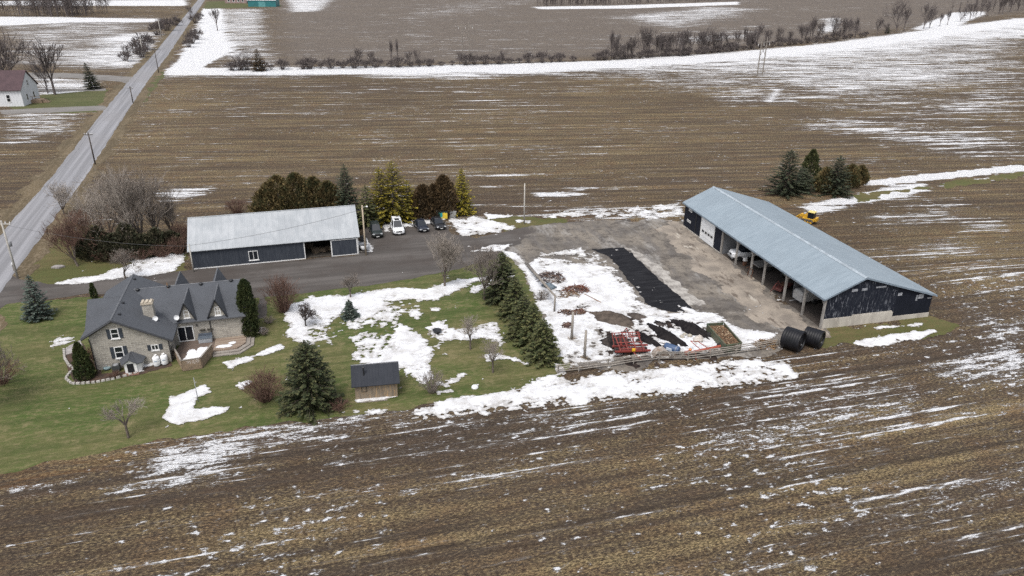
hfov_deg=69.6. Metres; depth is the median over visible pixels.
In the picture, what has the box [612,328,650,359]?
red harrow
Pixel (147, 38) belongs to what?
bare shrub
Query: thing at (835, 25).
bare tree
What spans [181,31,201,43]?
bare shrub
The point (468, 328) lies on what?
bare tree
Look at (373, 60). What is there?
bare shrub
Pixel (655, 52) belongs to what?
bare shrub
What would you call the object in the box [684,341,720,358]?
orange auger
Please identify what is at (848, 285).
machine shed
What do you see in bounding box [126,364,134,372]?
door
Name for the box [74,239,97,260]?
cedar bush
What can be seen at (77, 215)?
bare shrub
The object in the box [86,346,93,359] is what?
bare shrub
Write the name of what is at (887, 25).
bare tree
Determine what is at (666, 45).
bare tree
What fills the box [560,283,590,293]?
brush pile
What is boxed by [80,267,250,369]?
stone house
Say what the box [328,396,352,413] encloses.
bare shrub
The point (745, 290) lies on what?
concrete apron
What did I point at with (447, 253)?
bare tree
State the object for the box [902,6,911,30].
bare tree
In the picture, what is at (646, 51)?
bare shrub
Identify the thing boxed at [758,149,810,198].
juniper tree
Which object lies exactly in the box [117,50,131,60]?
bare shrub
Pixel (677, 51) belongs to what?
bare shrub
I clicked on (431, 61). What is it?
bare shrub
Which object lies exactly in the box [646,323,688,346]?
gravel heap
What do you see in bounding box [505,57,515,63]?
bare shrub
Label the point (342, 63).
bare shrub
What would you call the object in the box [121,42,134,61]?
bare tree
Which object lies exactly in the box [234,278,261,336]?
arborvitae
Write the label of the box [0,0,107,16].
distant woodland
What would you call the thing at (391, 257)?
driveway
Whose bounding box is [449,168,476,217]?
spruce tree
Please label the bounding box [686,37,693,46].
bare tree
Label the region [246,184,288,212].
cedar tree
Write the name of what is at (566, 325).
brush pile
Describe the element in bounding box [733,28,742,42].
bare tree
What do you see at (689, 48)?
bare shrub
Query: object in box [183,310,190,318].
window
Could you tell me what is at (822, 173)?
juniper tree
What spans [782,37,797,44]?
bare shrub
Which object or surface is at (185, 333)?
patio door
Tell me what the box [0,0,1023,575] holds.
ground
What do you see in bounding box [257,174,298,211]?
cedar tree
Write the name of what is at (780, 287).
red mower
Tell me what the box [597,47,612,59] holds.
bare shrub
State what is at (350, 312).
spruce tree
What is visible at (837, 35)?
bare shrub
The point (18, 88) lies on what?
white farmhouse
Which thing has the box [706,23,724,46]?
bare tree
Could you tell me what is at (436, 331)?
fire bowl
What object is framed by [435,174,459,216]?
cedar tree
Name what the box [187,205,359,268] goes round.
drive shed
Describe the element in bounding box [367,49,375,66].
bare tree
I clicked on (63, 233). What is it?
bare tree
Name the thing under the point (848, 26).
bare tree
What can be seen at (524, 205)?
slim pole
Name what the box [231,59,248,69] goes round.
bare shrub
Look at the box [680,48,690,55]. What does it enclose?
bare shrub
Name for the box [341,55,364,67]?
bare shrub
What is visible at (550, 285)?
blue grey sheet
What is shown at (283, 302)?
bare shrub
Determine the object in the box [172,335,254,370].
wooden deck
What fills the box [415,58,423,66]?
bare shrub
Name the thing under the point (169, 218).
bare tree
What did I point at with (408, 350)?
snow
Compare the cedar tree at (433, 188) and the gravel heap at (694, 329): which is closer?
the gravel heap at (694, 329)
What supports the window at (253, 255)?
in the drive shed at (338, 235)
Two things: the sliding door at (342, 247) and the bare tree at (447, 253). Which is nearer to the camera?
the bare tree at (447, 253)
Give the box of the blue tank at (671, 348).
[664,342,680,355]
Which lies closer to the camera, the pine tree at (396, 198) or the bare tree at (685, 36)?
the pine tree at (396, 198)
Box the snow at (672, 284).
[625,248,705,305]
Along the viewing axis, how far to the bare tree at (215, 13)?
436.33 m
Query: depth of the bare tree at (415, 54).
302.65 m
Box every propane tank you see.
[152,354,160,366]
[160,353,168,364]
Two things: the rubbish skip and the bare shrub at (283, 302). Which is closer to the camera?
the bare shrub at (283, 302)
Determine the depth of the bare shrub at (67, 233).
115.64 m
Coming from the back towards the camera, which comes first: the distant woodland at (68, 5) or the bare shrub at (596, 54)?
the distant woodland at (68, 5)
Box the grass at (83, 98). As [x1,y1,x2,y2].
[9,1,281,112]
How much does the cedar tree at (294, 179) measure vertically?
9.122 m
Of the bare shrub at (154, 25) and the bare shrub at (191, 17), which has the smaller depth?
the bare shrub at (154, 25)
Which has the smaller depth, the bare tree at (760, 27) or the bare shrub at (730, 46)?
the bare shrub at (730, 46)
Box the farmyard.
[508,218,829,371]
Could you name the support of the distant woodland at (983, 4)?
on the ground at (902, 458)
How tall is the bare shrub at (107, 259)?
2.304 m
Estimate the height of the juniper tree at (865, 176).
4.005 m
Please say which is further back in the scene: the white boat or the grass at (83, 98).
the grass at (83, 98)
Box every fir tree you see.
[82,62,102,89]
[249,49,269,71]
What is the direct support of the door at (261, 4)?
in the teal shed at (263, 3)
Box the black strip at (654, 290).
[592,248,694,312]
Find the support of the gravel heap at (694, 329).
on the dark debris
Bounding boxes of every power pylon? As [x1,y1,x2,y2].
[458,22,472,53]
[756,37,770,75]
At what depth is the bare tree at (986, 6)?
585.61 m
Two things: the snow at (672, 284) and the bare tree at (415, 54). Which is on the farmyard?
the snow at (672, 284)
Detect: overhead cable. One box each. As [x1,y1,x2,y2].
[8,225,161,245]
[195,209,361,244]
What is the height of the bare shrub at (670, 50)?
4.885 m
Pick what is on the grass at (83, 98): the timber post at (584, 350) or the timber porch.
the timber porch
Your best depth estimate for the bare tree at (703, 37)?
351.03 m
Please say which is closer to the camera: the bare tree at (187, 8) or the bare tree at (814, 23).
the bare tree at (814, 23)
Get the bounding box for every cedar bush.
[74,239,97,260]
[82,224,116,262]
[96,233,129,261]
[110,222,143,259]
[128,233,158,258]
[142,227,172,254]
[158,230,186,253]
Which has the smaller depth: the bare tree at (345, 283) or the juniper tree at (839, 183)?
the bare tree at (345, 283)
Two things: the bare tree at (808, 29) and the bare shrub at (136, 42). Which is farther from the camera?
the bare tree at (808, 29)
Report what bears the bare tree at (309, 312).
on the lawn at (48, 412)
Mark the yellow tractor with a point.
(810, 217)
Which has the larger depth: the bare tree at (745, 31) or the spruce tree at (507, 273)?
the bare tree at (745, 31)
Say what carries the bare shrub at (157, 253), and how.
on the grass verge at (45, 272)
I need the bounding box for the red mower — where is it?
[770,281,792,291]
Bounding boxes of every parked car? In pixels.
[369,220,382,237]
[390,216,404,233]
[413,218,428,231]
[430,216,445,228]
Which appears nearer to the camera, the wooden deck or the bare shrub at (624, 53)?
the wooden deck
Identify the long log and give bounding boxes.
[524,262,556,296]
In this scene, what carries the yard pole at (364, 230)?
on the driveway
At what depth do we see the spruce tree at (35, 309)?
91.41 m
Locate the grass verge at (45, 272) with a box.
[29,172,1023,347]
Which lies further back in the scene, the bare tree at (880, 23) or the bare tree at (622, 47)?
the bare tree at (880, 23)
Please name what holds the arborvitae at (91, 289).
on the lawn at (48, 412)
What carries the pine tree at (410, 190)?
on the ground at (902, 458)
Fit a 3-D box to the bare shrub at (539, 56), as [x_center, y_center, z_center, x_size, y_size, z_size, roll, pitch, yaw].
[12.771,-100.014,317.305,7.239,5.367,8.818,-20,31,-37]
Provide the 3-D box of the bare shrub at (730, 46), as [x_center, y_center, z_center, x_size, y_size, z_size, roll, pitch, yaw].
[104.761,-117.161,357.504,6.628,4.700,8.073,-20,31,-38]
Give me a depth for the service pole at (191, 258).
105.55 m
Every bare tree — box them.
[0,27,32,69]
[0,340,27,379]
[22,35,63,94]
[26,60,55,93]
[36,209,81,266]
[42,181,82,213]
[43,181,135,237]
[51,204,115,250]
[74,160,157,238]
[74,173,125,223]
[89,161,165,233]
[99,395,146,437]
[109,248,145,278]
[112,166,190,238]
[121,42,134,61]
[142,189,183,229]
[184,6,192,14]
[208,7,219,30]
[230,48,257,69]
[297,302,319,325]
[339,272,360,297]
[353,49,363,66]
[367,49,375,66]
[389,39,392,66]
[400,50,411,66]
[411,50,420,63]
[427,232,464,285]
[456,244,502,299]
[456,312,479,349]
[479,337,503,372]
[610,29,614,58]
[612,33,621,48]
[619,44,625,58]
[626,38,640,57]
[629,36,638,53]
[635,25,658,51]
[638,29,660,56]
[640,32,651,56]
[653,35,666,53]
[658,32,664,56]
[658,33,667,55]
[662,41,671,56]
[664,31,675,55]
[669,31,683,48]
[675,33,685,56]
[679,28,694,48]
[681,30,691,46]
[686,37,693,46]
[693,32,704,46]
[699,31,706,46]
[702,31,714,52]
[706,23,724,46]
[711,32,720,51]
[715,29,726,44]
[723,32,730,42]
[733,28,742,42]
[743,27,748,47]
[745,32,752,47]
[749,28,759,49]
[755,23,764,46]
[763,28,773,42]
[775,26,784,44]
[798,23,807,41]
[804,26,810,42]
[805,22,815,36]
[810,15,817,41]
[817,20,825,41]
[829,11,845,39]
[840,17,856,38]
[875,18,884,33]
[880,0,909,31]
[883,23,890,33]
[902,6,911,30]
[918,3,936,28]
[928,8,937,27]
[946,10,951,24]
[958,4,973,20]
[966,2,977,19]
[985,3,992,16]
[998,0,1010,13]
[1008,0,1016,11]
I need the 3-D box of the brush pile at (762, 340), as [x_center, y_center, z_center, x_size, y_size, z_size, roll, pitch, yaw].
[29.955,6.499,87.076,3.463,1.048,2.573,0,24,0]
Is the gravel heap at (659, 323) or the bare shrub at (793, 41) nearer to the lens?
the gravel heap at (659, 323)
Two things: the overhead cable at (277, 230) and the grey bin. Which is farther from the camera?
the grey bin
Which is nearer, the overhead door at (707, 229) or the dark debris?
the dark debris
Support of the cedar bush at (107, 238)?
on the grass verge at (45, 272)
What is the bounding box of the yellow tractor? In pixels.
[796,210,818,224]
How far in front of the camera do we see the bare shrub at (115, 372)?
79.67 m
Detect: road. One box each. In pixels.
[0,0,204,291]
[0,72,131,113]
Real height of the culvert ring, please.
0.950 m
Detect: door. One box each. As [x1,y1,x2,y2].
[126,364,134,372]
[177,325,194,341]
[258,2,265,6]
[330,238,357,256]
[700,218,714,246]
[892,287,931,315]
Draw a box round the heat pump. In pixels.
[111,363,120,371]
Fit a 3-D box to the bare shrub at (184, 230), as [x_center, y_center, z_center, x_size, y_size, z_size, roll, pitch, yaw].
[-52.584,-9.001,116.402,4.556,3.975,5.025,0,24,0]
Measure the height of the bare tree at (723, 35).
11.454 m
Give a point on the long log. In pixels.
(527, 264)
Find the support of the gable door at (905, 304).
in the machine shed at (848, 285)
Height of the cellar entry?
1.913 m
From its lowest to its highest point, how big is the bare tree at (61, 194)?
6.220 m
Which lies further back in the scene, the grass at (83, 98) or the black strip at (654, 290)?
the grass at (83, 98)
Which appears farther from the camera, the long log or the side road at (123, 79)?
the side road at (123, 79)
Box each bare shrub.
[0,356,24,385]
[51,219,89,243]
[63,210,91,223]
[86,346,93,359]
[91,249,112,261]
[108,370,118,377]
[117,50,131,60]
[123,37,147,54]
[128,245,151,259]
[131,33,154,48]
[131,45,149,57]
[147,22,165,34]
[149,242,173,257]
[155,16,176,30]
[164,235,186,254]
[167,220,186,239]
[170,15,182,25]
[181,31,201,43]
[181,36,192,47]
[188,12,201,22]
[188,27,203,39]
[222,60,239,70]
[224,198,250,213]
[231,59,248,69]
[235,364,286,402]
[238,58,251,69]
[256,326,268,334]
[257,272,303,312]
[262,315,275,323]
[274,57,290,69]
[294,59,310,68]
[301,55,318,68]
[318,56,339,68]
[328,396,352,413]
[337,60,346,67]
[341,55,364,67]
[361,60,369,67]
[369,57,386,67]
[386,55,409,66]
[411,367,447,393]
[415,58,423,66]
[422,57,435,65]
[455,52,473,64]
[468,54,479,64]
[477,53,494,64]
[491,54,504,63]
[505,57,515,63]
[521,51,535,62]
[533,290,551,300]
[535,49,550,62]
[553,52,565,61]
[592,52,604,59]
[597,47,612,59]
[616,50,629,58]
[635,51,643,57]
[641,47,652,57]
[649,49,658,56]
[663,47,675,55]
[671,48,685,55]
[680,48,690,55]
[683,45,693,54]
[697,45,709,53]
[711,44,727,51]
[722,43,732,51]
[726,40,738,50]
[746,38,757,48]
[775,37,787,45]
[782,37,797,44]
[811,36,821,42]
[821,36,829,41]
[827,30,843,39]
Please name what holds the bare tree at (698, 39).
on the ground at (902, 458)
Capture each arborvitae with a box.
[71,341,97,381]
[83,359,97,375]
[88,282,97,298]
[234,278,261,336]
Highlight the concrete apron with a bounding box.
[653,220,830,337]
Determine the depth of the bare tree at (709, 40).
354.23 m
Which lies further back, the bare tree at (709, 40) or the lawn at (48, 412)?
the bare tree at (709, 40)
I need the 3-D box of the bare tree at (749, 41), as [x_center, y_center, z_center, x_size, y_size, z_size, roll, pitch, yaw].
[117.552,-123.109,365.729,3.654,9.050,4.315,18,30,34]
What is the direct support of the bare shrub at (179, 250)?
on the grass verge at (45, 272)
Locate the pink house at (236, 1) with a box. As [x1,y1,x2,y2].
[225,0,247,2]
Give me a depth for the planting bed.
81.01 m
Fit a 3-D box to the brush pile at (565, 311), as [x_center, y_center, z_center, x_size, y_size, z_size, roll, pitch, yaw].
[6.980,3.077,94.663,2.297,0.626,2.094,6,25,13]
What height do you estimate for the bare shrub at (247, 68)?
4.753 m
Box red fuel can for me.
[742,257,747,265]
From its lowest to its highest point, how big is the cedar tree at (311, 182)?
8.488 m
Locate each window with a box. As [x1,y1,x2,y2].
[109,328,120,339]
[113,346,124,359]
[151,344,159,351]
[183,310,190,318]
[214,306,221,315]
[248,250,258,260]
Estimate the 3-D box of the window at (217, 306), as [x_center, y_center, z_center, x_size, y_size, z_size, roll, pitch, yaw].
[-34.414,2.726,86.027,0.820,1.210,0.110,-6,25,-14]
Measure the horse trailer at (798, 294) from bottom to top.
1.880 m
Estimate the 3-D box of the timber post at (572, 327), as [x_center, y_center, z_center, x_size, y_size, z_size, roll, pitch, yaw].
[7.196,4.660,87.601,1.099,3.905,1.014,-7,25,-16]
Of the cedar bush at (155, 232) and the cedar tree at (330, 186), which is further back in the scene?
the cedar tree at (330, 186)
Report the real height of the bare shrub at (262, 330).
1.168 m
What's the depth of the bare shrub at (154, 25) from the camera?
411.32 m
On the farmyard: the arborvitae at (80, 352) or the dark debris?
the dark debris
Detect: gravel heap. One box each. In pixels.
[588,310,633,328]
[599,334,631,349]
[627,312,646,319]
[635,331,661,346]
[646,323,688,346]
[654,320,666,326]
[669,319,711,339]
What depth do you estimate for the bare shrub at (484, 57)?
309.54 m
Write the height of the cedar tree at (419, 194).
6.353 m
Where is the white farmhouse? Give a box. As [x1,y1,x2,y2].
[0,70,39,106]
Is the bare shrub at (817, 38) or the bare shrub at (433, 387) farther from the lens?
the bare shrub at (817, 38)
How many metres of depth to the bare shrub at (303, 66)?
293.85 m
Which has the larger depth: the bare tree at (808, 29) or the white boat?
the bare tree at (808, 29)
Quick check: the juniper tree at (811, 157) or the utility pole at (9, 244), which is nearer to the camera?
the utility pole at (9, 244)
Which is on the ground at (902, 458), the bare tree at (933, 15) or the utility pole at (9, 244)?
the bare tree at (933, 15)
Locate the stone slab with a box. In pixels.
[51,265,64,268]
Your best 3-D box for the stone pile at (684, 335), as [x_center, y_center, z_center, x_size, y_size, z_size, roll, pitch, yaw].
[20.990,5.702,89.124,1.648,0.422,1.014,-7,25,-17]
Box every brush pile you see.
[535,270,565,283]
[557,309,574,315]
[558,289,581,297]
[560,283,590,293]
[561,322,570,328]
[571,308,585,314]
[752,338,778,349]
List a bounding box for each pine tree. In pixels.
[355,185,383,228]
[359,167,402,227]
[374,160,414,223]
[398,180,420,221]
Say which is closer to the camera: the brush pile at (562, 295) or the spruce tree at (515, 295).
the spruce tree at (515, 295)
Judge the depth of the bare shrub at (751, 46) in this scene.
369.35 m
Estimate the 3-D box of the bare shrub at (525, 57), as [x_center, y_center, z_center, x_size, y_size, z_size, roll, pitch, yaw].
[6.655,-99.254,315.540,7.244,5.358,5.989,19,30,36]
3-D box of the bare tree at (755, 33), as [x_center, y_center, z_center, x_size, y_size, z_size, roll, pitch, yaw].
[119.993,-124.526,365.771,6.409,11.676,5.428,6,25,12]
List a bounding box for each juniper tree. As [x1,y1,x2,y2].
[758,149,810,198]
[790,165,816,196]
[801,149,821,186]
[811,156,855,198]
[813,166,835,192]
[840,163,863,187]
[852,164,870,184]
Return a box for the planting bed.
[65,343,171,381]
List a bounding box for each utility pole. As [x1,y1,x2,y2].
[0,220,18,278]
[84,132,95,164]
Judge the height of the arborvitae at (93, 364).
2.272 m
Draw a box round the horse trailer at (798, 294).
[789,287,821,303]
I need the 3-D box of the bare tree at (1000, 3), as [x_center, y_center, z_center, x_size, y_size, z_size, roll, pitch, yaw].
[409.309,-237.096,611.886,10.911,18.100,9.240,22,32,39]
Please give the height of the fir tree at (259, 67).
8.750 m
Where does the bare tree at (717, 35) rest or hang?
on the ground at (902, 458)
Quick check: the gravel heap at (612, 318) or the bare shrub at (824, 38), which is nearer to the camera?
the gravel heap at (612, 318)
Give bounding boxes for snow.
[49,204,1020,427]
[182,341,235,363]
[625,248,705,305]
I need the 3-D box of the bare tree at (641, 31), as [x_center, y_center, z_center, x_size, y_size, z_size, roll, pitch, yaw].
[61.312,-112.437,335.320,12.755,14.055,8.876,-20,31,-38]
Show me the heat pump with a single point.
(115, 366)
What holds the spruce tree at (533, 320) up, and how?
on the lawn at (48, 412)
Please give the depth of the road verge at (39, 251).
164.82 m
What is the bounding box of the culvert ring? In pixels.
[651,346,669,357]
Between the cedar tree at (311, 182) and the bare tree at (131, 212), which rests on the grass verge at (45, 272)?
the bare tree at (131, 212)
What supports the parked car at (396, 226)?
on the driveway
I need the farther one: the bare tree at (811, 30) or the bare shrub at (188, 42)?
the bare tree at (811, 30)
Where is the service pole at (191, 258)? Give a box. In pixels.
[188,244,194,271]
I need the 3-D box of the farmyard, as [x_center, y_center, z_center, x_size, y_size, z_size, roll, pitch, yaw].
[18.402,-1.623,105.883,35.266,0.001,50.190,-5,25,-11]
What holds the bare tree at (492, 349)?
on the lawn at (48, 412)
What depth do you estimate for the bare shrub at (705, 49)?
349.44 m
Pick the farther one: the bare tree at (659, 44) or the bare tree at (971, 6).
the bare tree at (971, 6)
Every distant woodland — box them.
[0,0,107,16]
[537,0,734,5]
[950,0,1023,17]
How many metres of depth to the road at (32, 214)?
157.00 m
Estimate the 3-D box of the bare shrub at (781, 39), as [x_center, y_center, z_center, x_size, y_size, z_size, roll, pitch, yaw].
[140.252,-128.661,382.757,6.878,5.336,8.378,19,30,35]
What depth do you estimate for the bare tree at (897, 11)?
455.94 m
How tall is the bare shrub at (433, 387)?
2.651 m
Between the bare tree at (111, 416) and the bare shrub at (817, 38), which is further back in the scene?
the bare shrub at (817, 38)
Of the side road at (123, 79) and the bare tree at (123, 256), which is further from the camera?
the side road at (123, 79)
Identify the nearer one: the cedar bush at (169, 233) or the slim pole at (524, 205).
the cedar bush at (169, 233)
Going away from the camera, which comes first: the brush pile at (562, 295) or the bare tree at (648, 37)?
the brush pile at (562, 295)
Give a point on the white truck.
(743, 251)
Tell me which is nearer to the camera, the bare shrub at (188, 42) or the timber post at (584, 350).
the timber post at (584, 350)
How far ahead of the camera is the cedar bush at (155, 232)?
111.17 m
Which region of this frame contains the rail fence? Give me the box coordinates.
[556,338,779,373]
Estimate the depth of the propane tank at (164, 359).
81.97 m
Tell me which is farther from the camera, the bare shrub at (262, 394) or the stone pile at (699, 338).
the stone pile at (699, 338)
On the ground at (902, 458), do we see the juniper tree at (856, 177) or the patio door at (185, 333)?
the juniper tree at (856, 177)
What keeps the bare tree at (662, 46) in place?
on the ground at (902, 458)
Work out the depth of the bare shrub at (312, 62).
295.37 m
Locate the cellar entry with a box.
[119,351,145,375]
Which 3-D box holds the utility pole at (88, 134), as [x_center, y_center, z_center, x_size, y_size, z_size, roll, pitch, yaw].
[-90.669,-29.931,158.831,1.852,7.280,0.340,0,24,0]
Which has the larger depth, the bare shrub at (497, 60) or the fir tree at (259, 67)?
the bare shrub at (497, 60)
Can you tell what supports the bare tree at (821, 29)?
on the ground at (902, 458)
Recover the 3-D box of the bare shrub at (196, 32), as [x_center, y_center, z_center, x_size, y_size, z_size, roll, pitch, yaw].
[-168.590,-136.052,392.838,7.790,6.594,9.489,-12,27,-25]
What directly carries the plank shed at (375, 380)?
on the lawn at (48, 412)
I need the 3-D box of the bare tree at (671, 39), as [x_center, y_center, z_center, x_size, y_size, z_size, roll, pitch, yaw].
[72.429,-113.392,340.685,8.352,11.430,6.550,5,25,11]
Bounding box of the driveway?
[0,219,630,318]
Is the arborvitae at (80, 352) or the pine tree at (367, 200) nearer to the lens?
the arborvitae at (80, 352)
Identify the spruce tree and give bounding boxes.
[19,275,57,321]
[274,340,347,425]
[333,163,362,225]
[339,299,359,321]
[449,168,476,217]
[481,251,518,306]
[493,277,532,322]
[503,296,539,346]
[512,302,542,353]
[522,318,562,367]
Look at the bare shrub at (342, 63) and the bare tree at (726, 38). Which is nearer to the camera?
the bare shrub at (342, 63)
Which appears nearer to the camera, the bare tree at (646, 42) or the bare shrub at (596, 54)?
the bare shrub at (596, 54)
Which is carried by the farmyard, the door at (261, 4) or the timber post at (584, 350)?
the timber post at (584, 350)
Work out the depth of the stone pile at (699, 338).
88.00 m
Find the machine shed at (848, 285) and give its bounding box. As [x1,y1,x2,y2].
[682,186,937,328]
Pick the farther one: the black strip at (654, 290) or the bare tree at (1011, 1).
the bare tree at (1011, 1)
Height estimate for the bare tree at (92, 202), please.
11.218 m
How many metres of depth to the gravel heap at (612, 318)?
92.43 m
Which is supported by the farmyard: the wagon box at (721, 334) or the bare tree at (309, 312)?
the wagon box at (721, 334)
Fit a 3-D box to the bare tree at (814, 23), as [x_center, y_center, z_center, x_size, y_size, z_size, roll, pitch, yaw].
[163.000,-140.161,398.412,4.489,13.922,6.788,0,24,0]
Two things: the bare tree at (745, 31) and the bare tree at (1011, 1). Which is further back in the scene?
the bare tree at (1011, 1)
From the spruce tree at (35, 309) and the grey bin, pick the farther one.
the grey bin
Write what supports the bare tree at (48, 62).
on the grass at (83, 98)
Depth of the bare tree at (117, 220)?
119.60 m
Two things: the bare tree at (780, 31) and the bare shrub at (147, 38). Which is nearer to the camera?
the bare shrub at (147, 38)
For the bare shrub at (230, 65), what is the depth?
289.18 m
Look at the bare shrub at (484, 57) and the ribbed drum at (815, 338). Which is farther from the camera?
the bare shrub at (484, 57)
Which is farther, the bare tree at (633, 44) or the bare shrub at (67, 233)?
the bare tree at (633, 44)
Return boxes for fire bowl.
[428,328,446,336]
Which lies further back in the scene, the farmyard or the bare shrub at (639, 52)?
the bare shrub at (639, 52)
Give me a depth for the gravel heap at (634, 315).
93.71 m
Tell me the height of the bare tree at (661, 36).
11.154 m
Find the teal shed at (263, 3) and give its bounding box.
[247,0,279,6]
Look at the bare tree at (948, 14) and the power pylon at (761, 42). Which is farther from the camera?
the bare tree at (948, 14)
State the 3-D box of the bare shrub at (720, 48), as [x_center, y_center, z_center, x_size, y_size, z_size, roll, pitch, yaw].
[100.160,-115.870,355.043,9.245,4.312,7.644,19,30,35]
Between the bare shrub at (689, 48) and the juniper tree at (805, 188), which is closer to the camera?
the juniper tree at (805, 188)
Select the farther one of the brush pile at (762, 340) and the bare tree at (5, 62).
the bare tree at (5, 62)
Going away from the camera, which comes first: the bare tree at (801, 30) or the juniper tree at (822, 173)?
the juniper tree at (822, 173)
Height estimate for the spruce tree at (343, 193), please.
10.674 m
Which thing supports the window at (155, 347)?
in the stone house at (148, 318)
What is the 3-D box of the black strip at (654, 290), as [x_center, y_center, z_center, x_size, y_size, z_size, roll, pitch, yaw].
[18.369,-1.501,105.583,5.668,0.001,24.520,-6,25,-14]
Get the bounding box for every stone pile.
[680,333,691,337]
[693,335,702,341]
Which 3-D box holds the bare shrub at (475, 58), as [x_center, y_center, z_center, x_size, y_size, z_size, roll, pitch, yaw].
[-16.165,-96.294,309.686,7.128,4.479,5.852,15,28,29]
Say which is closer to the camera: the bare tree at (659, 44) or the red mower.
the red mower
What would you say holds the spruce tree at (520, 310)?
on the lawn at (48, 412)
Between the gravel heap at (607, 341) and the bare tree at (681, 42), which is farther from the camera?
the bare tree at (681, 42)
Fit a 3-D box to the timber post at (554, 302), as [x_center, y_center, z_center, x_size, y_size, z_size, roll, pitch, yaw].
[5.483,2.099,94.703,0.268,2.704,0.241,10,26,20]
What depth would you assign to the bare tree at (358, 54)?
300.35 m
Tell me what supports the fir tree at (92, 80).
on the ground at (902, 458)
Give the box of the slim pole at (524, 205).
[523,183,524,223]
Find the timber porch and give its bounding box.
[30,96,50,102]
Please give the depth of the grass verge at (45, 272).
106.95 m
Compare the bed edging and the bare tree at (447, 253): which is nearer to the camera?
the bed edging
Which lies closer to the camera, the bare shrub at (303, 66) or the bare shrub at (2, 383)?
the bare shrub at (2, 383)
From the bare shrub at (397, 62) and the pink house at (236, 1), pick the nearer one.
the bare shrub at (397, 62)
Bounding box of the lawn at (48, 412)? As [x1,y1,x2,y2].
[0,257,569,473]
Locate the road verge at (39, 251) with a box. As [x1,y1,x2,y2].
[0,0,207,330]
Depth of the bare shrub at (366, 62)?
298.58 m
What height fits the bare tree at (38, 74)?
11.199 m
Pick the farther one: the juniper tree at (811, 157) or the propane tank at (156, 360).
the juniper tree at (811, 157)
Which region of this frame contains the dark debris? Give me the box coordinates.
[546,274,716,368]
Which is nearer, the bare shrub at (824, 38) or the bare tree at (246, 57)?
the bare tree at (246, 57)
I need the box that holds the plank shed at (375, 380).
[351,361,399,402]
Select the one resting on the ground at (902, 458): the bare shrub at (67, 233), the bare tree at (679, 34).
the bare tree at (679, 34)
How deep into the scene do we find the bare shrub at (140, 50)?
323.25 m
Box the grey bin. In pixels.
[449,210,455,217]
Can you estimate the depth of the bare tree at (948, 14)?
509.35 m
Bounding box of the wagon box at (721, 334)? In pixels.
[706,322,741,352]
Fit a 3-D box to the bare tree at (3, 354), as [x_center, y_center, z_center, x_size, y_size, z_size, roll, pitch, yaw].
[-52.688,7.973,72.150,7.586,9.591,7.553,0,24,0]
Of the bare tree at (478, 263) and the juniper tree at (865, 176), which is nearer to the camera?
the bare tree at (478, 263)
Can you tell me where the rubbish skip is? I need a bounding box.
[438,210,447,218]
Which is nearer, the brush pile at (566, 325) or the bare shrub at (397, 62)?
the brush pile at (566, 325)
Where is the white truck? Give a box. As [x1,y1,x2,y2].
[728,244,757,260]
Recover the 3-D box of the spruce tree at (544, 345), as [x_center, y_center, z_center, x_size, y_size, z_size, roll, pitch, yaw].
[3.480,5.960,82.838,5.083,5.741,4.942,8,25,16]
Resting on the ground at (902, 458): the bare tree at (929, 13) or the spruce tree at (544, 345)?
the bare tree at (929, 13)
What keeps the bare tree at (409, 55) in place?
on the ground at (902, 458)
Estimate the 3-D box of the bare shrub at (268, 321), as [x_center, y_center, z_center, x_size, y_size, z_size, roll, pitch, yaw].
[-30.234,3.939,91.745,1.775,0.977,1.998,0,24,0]
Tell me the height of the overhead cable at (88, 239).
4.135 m
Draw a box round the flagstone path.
[65,340,81,354]
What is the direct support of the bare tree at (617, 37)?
on the ground at (902, 458)
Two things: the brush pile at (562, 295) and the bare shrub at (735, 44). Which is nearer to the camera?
the brush pile at (562, 295)
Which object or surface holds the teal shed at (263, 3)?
on the grass at (83, 98)
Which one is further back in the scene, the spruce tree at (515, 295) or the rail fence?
the spruce tree at (515, 295)
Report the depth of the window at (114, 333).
80.04 m
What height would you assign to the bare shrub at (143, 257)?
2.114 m
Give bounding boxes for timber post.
[553,294,555,311]
[570,312,574,339]
[580,330,586,359]
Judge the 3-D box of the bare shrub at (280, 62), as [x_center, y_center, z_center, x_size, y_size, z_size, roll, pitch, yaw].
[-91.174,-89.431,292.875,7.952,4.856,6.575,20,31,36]
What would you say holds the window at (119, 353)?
in the stone house at (148, 318)
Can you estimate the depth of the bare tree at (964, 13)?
535.34 m
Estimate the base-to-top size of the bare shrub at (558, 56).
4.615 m
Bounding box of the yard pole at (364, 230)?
[361,205,367,255]
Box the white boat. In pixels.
[358,236,369,251]
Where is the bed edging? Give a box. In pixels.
[62,348,136,384]
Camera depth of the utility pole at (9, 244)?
101.82 m
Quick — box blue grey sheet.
[541,283,556,288]
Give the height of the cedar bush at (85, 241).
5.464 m
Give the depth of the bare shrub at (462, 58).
307.30 m
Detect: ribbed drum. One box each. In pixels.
[780,326,806,351]
[804,326,825,348]
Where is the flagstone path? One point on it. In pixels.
(68, 350)
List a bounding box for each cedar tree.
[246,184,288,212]
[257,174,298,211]
[274,172,323,210]
[294,175,332,208]
[310,180,344,207]
[408,183,438,219]
[422,182,448,217]
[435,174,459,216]
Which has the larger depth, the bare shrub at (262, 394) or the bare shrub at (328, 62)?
the bare shrub at (328, 62)
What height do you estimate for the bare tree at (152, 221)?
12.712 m
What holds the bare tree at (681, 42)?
on the ground at (902, 458)

